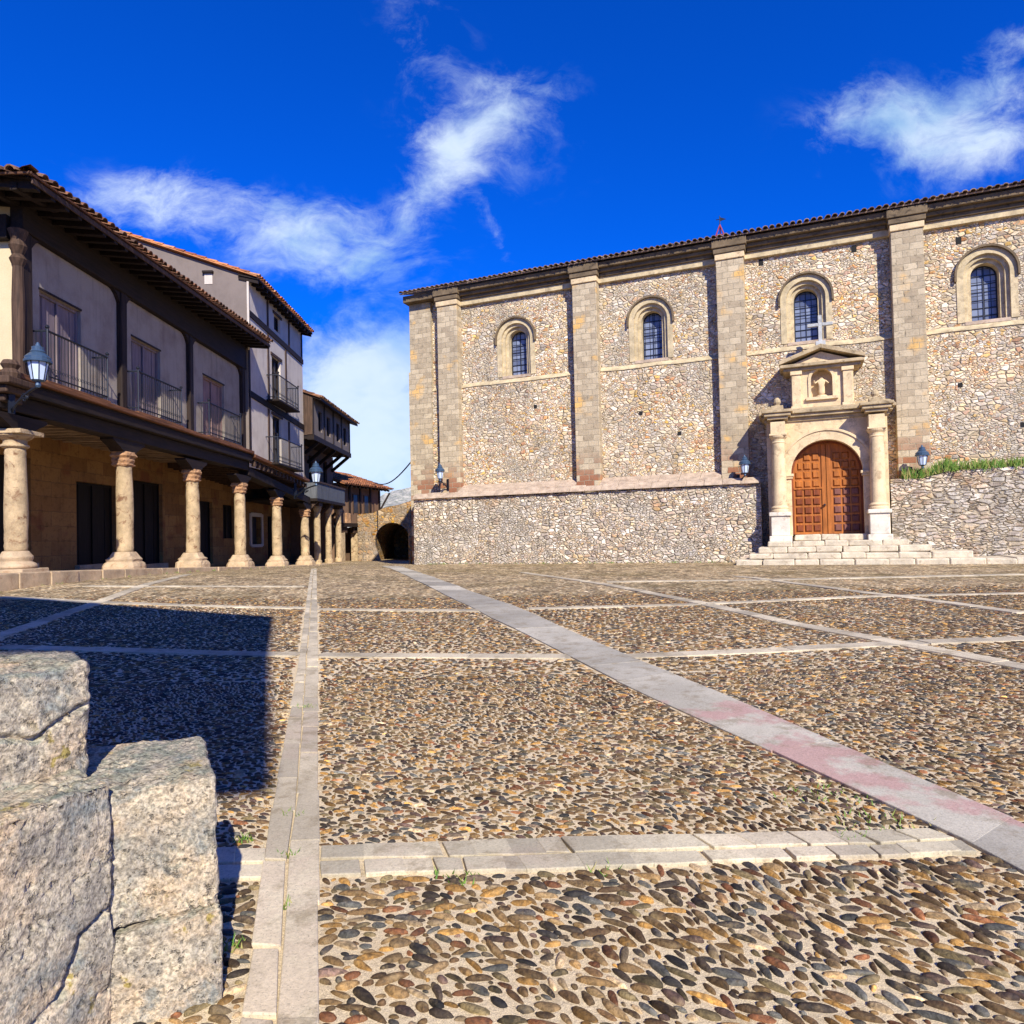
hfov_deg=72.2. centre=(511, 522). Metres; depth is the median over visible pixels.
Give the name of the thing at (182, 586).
paving strip
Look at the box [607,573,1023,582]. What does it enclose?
paving strip
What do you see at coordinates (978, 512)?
terrace wall
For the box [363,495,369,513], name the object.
window
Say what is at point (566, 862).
paving strip
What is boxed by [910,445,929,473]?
wall lantern
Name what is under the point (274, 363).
balcony door
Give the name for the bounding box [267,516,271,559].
door
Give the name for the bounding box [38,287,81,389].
balcony door
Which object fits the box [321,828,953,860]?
paving strip
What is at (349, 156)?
sky
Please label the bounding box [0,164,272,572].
arcaded house
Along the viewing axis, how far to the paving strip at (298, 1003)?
2.43 m
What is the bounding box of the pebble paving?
[0,584,1023,1023]
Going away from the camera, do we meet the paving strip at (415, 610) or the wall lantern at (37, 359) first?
the paving strip at (415, 610)
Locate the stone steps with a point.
(845, 549)
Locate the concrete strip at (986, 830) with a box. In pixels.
[381,566,1023,873]
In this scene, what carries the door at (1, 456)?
in the arcaded house at (137, 390)
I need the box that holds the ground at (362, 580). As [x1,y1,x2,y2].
[0,558,1023,1023]
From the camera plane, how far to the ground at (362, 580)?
3.57 m
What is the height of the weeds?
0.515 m
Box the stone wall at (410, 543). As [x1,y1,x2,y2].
[408,528,411,563]
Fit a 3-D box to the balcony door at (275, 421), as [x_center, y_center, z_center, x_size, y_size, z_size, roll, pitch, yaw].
[-10.060,-3.541,29.835,0.240,2.170,1.400,-1,-1,0]
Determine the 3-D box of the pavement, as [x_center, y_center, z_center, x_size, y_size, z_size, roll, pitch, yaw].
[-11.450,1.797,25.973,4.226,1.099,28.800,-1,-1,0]
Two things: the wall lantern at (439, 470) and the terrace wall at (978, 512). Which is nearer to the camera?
the terrace wall at (978, 512)
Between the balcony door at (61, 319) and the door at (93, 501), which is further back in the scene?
the door at (93, 501)
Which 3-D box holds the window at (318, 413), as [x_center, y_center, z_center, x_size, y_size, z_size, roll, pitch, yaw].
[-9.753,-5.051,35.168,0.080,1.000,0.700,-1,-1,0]
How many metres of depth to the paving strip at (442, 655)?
6.46 m
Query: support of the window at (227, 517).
in the tall house at (275, 428)
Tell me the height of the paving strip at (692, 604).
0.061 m
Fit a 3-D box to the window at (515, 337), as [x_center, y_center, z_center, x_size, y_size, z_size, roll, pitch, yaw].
[0.229,-6.592,26.530,1.640,2.300,0.660,-2,-1,23]
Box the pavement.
[0,562,346,591]
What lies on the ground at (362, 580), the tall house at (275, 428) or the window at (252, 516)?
the tall house at (275, 428)
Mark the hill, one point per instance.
(398, 497)
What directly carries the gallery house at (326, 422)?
on the ground at (362, 580)
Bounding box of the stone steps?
[736,533,1023,564]
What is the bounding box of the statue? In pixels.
[813,377,828,396]
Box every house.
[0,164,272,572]
[119,229,315,567]
[245,389,359,563]
[333,471,393,561]
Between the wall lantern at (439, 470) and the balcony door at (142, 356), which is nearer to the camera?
the balcony door at (142, 356)
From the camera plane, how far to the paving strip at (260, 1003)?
2.45 m
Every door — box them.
[0,455,38,567]
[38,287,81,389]
[75,482,111,569]
[131,334,160,416]
[133,480,167,567]
[200,501,209,561]
[202,373,224,438]
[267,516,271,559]
[791,440,864,534]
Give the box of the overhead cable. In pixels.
[375,463,409,484]
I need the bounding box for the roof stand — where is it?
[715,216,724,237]
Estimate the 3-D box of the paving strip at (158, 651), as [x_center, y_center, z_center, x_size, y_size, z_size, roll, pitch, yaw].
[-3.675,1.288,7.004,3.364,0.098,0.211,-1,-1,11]
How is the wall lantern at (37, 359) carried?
attached to the arcaded house at (137, 390)
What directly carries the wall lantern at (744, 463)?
attached to the church
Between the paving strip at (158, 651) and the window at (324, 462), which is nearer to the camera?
the paving strip at (158, 651)
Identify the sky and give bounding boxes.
[0,0,1023,495]
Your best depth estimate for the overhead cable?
33.79 m
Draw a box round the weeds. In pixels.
[55,561,936,952]
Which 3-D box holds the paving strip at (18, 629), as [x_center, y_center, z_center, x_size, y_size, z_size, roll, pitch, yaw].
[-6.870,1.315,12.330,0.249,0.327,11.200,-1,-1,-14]
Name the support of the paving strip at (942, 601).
on the ground at (362, 580)
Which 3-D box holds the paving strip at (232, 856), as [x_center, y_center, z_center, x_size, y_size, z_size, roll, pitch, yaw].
[-1.161,1.268,2.631,0.501,0.052,0.121,-1,-1,0]
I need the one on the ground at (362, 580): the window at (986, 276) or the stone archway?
the stone archway
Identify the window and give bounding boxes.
[223,505,231,537]
[249,512,263,546]
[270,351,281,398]
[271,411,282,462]
[273,310,281,331]
[318,413,319,431]
[323,462,324,482]
[352,494,358,513]
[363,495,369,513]
[495,316,535,378]
[626,295,673,363]
[778,271,833,345]
[954,243,1020,325]
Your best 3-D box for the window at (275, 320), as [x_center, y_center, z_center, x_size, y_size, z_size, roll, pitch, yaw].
[-10.171,-8.584,30.141,0.240,0.770,1.100,-1,-1,0]
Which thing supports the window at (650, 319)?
in the church
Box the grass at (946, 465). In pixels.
[897,456,1023,480]
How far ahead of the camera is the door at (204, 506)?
30.35 m
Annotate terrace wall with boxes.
[412,471,763,564]
[889,465,1023,555]
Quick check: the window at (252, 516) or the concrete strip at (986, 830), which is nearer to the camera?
the concrete strip at (986, 830)
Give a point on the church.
(899, 327)
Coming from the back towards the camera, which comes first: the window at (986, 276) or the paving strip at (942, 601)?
the window at (986, 276)
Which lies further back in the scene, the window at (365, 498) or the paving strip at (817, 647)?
the window at (365, 498)
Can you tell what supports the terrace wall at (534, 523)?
on the ground at (362, 580)
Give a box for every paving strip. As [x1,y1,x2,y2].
[0,574,191,638]
[0,596,305,608]
[0,645,301,656]
[82,585,305,586]
[216,847,264,864]
[218,864,262,882]
[240,569,313,1023]
[277,568,319,1023]
[317,608,479,611]
[318,652,570,658]
[320,840,976,877]
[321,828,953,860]
[519,572,1023,669]
[529,592,1023,609]
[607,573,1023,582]
[627,636,1023,658]
[733,576,1023,613]
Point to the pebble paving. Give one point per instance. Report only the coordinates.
(950, 958)
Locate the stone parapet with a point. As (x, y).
(110, 910)
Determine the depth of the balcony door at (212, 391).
24.13 m
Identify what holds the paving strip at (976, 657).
on the ground at (362, 580)
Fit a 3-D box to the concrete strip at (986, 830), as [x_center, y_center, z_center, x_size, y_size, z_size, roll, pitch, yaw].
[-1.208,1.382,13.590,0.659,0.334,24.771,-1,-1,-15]
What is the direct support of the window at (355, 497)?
in the house at (362, 495)
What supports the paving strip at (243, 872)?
on the ground at (362, 580)
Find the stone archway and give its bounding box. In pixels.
[357,501,411,560]
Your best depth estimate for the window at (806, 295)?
22.73 m
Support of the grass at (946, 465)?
on the terrace wall at (978, 512)
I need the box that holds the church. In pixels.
[399,179,1023,563]
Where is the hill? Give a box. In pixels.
[347,487,410,527]
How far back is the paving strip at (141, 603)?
10.81 m
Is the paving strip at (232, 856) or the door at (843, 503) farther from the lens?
the door at (843, 503)
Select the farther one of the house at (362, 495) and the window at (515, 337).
the house at (362, 495)
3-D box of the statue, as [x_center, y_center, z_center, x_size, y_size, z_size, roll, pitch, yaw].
[9.549,-4.190,21.670,0.439,0.644,0.309,-2,-1,23]
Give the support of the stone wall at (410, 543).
on the ground at (362, 580)
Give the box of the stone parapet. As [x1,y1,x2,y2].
[0,649,222,1023]
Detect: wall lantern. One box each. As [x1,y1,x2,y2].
[8,342,52,413]
[294,461,322,498]
[435,464,448,489]
[737,455,750,484]
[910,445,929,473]
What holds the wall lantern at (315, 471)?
attached to the tall house at (275, 428)
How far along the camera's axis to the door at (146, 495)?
25.50 m

